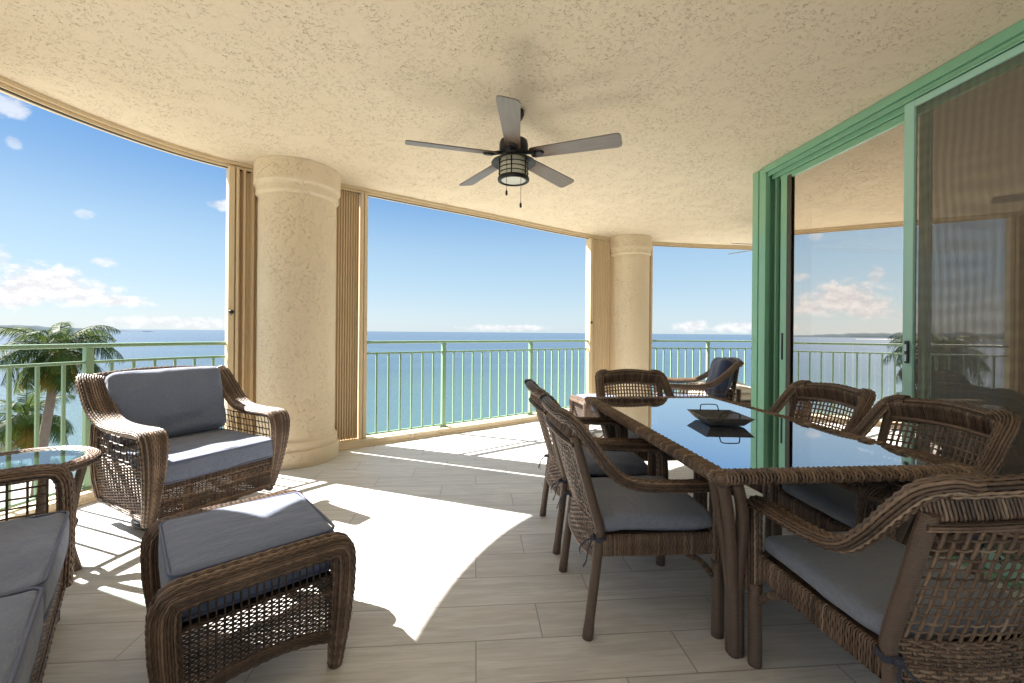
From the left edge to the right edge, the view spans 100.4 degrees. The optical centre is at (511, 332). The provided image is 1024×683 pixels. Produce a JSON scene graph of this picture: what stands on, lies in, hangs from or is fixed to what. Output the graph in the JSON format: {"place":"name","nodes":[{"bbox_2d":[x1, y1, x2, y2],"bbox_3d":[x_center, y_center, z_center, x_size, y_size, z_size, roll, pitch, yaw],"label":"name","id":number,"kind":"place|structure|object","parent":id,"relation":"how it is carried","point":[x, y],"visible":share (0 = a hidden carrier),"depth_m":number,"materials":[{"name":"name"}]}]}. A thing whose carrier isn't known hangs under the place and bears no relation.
{"place":"outdoors","nodes":[
{"label":"outdoors","id":0,"kind":"place"},
{"bbox_2d":[0,479,54,506],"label":"beach","id":1,"kind":"structure","parent":0,"point":[18,494],"depth_m":41.38,"materials":[{"name":"white sand"}]},
{"bbox_2d":[0,460,27,468],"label":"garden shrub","id":2,"kind":"object","parent":1,"relation":"on","point":[19,464],"visible":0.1,"depth_m":45.20,"materials":[{"name":"plant"}]},
{"bbox_2d":[0,387,76,464],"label":"coconut palm","id":3,"kind":"object","parent":1,"relation":"on","point":[23,423],"visible":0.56,"depth_m":21.60,"materials":[{"name":"green plant"}]},
{"bbox_2d":[0,321,123,497],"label":"coconut palm","id":4,"kind":"object","parent":1,"relation":"on","point":[50,379],"visible":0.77,"depth_m":16.50,"materials":[{"name":"green plant"}]},
{"bbox_2d":[0,329,751,475],"bbox_3d":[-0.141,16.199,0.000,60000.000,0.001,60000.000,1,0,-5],"label":"sea","id":5,"kind":"structure","parent":0,"point":[74,412],"depth_m":205.99,"materials":[{"name":"liquid"}]},
{"bbox_2d":[0,325,154,331],"bbox_3d":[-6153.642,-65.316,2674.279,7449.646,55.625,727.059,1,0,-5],"label":"shore","id":6,"kind":"structure","parent":5,"relation":"on","point":[37,327],"depth_m":2675.53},
{"bbox_2d":[0,92,751,334],"label":"sky","id":7,"kind":"structure","parent":0,"point":[98,227],"materials":[{"name":"blue"}]},
{"bbox_2d":[0,0,1023,245],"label":"ceiling","id":8,"kind":"structure","parent":0,"point":[706,108],"depth_m":2.55,"materials":[{"name":"paint"}]},
{"bbox_2d":[0,76,252,172],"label":"shutter track","id":9,"kind":"structure","parent":8,"relation":"attached to","point":[23,93],"depth_m":3.09,"materials":[{"name":"beige metal"}]},
{"bbox_2d":[224,166,257,434],"bbox_3d":[-2.415,-0.181,3.899,0.321,2.576,0.164,1,0,-43],"label":"accordion shutter","id":10,"kind":"object","parent":9,"relation":"hanging from","point":[241,280],"visible":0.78,"depth_m":3.87,"materials":[{"name":"beige metal"}]},
{"bbox_2d":[341,183,610,240],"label":"shutter track","id":11,"kind":"structure","parent":8,"relation":"attached to","point":[423,203],"depth_m":5.19,"materials":[{"name":"beige metal"}]},
{"bbox_2d":[334,189,367,440],"bbox_3d":[-1.691,-0.175,4.438,0.339,2.576,0.120,0,0,-36],"label":"accordion shutter","id":12,"kind":"object","parent":11,"relation":"hanging from","point":[351,314],"visible":0.9,"depth_m":4.45,"materials":[{"name":"beige metal"}]},
{"bbox_2d":[585,238,611,393],"bbox_3d":[1.366,-0.148,6.619,0.460,2.576,0.144,0,0,-28],"label":"accordion shutter","id":13,"kind":"object","parent":11,"relation":"hanging from","point":[598,297],"visible":0.75,"depth_m":6.62,"materials":[{"name":"beige metal"}]},
{"bbox_2d":[405,95,621,207],"bbox_3d":[-0.010,-1.164,2.861,1.372,0.667,1.362,1,0,-5],"label":"ceiling fan","id":14,"kind":"object","parent":8,"relation":"hanging from","point":[513,163],"visible":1,"depth_m":2.80,"materials":[{"name":"black metal"}]},
{"bbox_2d":[652,241,751,249],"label":"shutter track","id":15,"kind":"structure","parent":8,"relation":"attached to","point":[703,246],"depth_m":7.14,"materials":[{"name":"beige metal"}]},
{"bbox_2d":[649,245,652,396],"bbox_3d":[2.182,-0.141,6.970,0.194,2.576,0.110,0,0,-14],"label":"accordion shutter","id":16,"kind":"object","parent":15,"relation":"hanging from","point":[650,306],"visible":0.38,"depth_m":6.95,"materials":[{"name":"beige metal"}]},
{"bbox_2d":[730,243,751,253],"bbox_3d":[3.510,-1.297,5.649,1.294,0.339,1.307,1,0,-5],"label":"ceiling fan","id":17,"kind":"object","parent":8,"relation":"hanging from","point":[742,251],"visible":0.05,"depth_m":5.94,"materials":[{"name":"black metal"}]},
{"bbox_2d":[42,421,1023,682],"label":"balcony floor","id":18,"kind":"structure","parent":0,"point":[460,577],"depth_m":1.92,"materials":[{"name":"tile"}]},
{"bbox_2d":[0,463,75,682],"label":"wicker sofa","id":19,"kind":"object","parent":18,"relation":"on","point":[37,557],"visible":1,"depth_m":1.39,"materials":[{"name":"fabric"}]},
{"bbox_2d":[0,445,101,571],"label":"side table","id":20,"kind":"object","parent":18,"relation":"on","point":[89,455],"visible":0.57,"depth_m":2.19,"materials":[{"name":"wicker"}]},
{"bbox_2d":[75,365,289,529],"bbox_3d":[-2.123,0.709,2.805,0.887,0.936,0.910,1,0,28],"label":"swivel armchair","id":21,"kind":"object","parent":18,"relation":"on","point":[161,431],"visible":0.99,"depth_m":2.66,"materials":[{"name":"wicker"}]},
{"bbox_2d":[140,489,356,682],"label":"ottoman","id":22,"kind":"object","parent":18,"relation":"on","point":[202,567],"visible":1,"depth_m":1.41,"materials":[{"name":"wicker"}]},
{"bbox_2d":[0,408,568,521],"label":"kerb","id":23,"kind":"structure","parent":18,"relation":"on","point":[87,496],"depth_m":4.72,"materials":[{"name":"paint"}]},
{"bbox_2d":[0,342,225,509],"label":"balcony railing","id":24,"kind":"object","parent":23,"relation":"on","point":[88,361],"visible":0.59,"depth_m":2.89,"materials":[{"name":"green metal"}]},
{"bbox_2d":[366,340,588,435],"bbox_3d":[-0.212,0.614,5.530,3.368,1.021,0.082,0,0,-37],"label":"balcony railing","id":25,"kind":"object","parent":23,"relation":"on","point":[443,351],"visible":0.91,"depth_m":5.28,"materials":[{"name":"green metal"}]},
{"bbox_2d":[652,340,750,393],"bbox_3d":[5.018,0.659,7.337,5.538,1.021,0.144,1,0,-6],"label":"balcony railing","id":26,"kind":"object","parent":23,"relation":"on","point":[707,348],"visible":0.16,"depth_m":7.15,"materials":[{"name":"green metal"}]},
{"bbox_2d":[253,156,340,469],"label":"round column","id":27,"kind":"structure","parent":18,"relation":"on","point":[298,201],"depth_m":3.75,"materials":[{"name":"paint"}]},
{"bbox_2d":[524,379,656,554],"bbox_3d":[0.432,0.753,2.582,0.704,0.906,0.655,1,0,-5],"label":"dining chair","id":28,"kind":"object","parent":18,"relation":"on","point":[626,463],"visible":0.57,"depth_m":2.40,"materials":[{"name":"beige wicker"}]},
{"bbox_2d":[610,234,651,395],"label":"round column","id":29,"kind":"structure","parent":18,"relation":"on","point":[630,254],"depth_m":6.50,"materials":[{"name":"paint"}]},
{"bbox_2d":[539,393,723,641],"bbox_3d":[0.488,0.754,1.934,0.704,0.906,0.655,1,0,-5],"label":"dining chair","id":30,"kind":"object","parent":18,"relation":"on","point":[660,515],"visible":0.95,"depth_m":1.70,"materials":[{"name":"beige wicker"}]},
{"bbox_2d":[595,369,697,500],"bbox_3d":[0.999,0.758,3.255,0.655,0.906,0.704,1,0,-5],"label":"dining chair","id":31,"kind":"object","parent":18,"relation":"on","point":[658,379],"visible":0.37,"depth_m":3.52,"materials":[{"name":"brown wicker"}]},
{"bbox_2d":[653,357,743,403],"bbox_3d":[2.103,0.746,4.891,0.887,0.936,0.850,1,0,15],"label":"swivel armchair","id":32,"kind":"object","parent":18,"relation":"on","point":[721,375],"visible":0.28,"depth_m":4.58,"materials":[{"name":"wicker"}]},
{"bbox_2d":[584,396,984,658],"bbox_3d":[1.074,0.836,2.266,0.986,0.749,1.694,1,0,-5],"label":"dining table","id":33,"kind":"object","parent":18,"relation":"on","point":[766,447],"visible":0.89,"depth_m":1.62,"materials":[{"name":"black glass"}]},
{"bbox_2d":[687,404,754,425],"bbox_3d":[1.073,0.428,2.212,0.236,0.072,0.260,0,0,2],"label":"serving tray","id":34,"kind":"object","parent":33,"relation":"on","point":[718,417],"visible":1,"depth_m":2.21,"materials":[{"name":"metal"}]},
{"bbox_2d":[709,380,875,551],"bbox_3d":[1.670,0.764,2.594,0.704,0.906,0.655,1,0,-7],"label":"dining chair","id":35,"kind":"object","parent":18,"relation":"on","point":[860,402],"visible":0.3,"depth_m":2.62,"materials":[{"name":"brown wicker"}]},
{"bbox_2d":[744,472,1023,682],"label":"dining chair","id":36,"kind":"object","parent":18,"relation":"on","point":[872,594],"visible":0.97,"depth_m":1.07,"materials":[{"name":"brown wicker"}]},
{"bbox_2d":[751,19,1023,593],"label":"sliding glass door","id":37,"kind":"structure","parent":18,"relation":"on","point":[827,256],"depth_m":3.10,"materials":[{"name":"green paint"}]},
{"bbox_2d":[779,58,1023,548],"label":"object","id":38,"kind":"structure","parent":37,"relation":"in","point":[842,210],"depth_m":3.04,"materials":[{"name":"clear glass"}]},
{"bbox_2d":[901,43,1023,583],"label":"screen door","id":39,"kind":"structure","parent":37,"relation":"attached to","point":[1005,202],"depth_m":2.25,"materials":[{"name":"green paint"}]},
{"bbox_2d":[768,394,1020,578],"bbox_3d":[1.690,0.764,1.950,0.704,0.906,0.655,1,0,-3],"label":"dining chair","id":40,"kind":"object","parent":18,"relation":"on","point":[828,507],"visible":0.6,"depth_m":1.91,"materials":[{"name":"brown wicker"}]},
{"bbox_2d":[569,394,617,430],"bbox_3d":[1.052,0.988,5.190,0.582,0.448,0.531,1,0,-13],"label":"ottoman","id":41,"kind":"object","parent":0,"point":[579,406],"visible":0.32,"depth_m":5.11,"materials":[{"name":"wicker"}]},
{"bbox_2d":[681,380,750,405],"bbox_3d":[3.421,0.953,6.064,1.931,0.554,0.782,1,0,-11],"label":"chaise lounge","id":42,"kind":"object","parent":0,"point":[745,394],"visible":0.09,"depth_m":5.68,"materials":[{"name":"wicker"}]}
]}

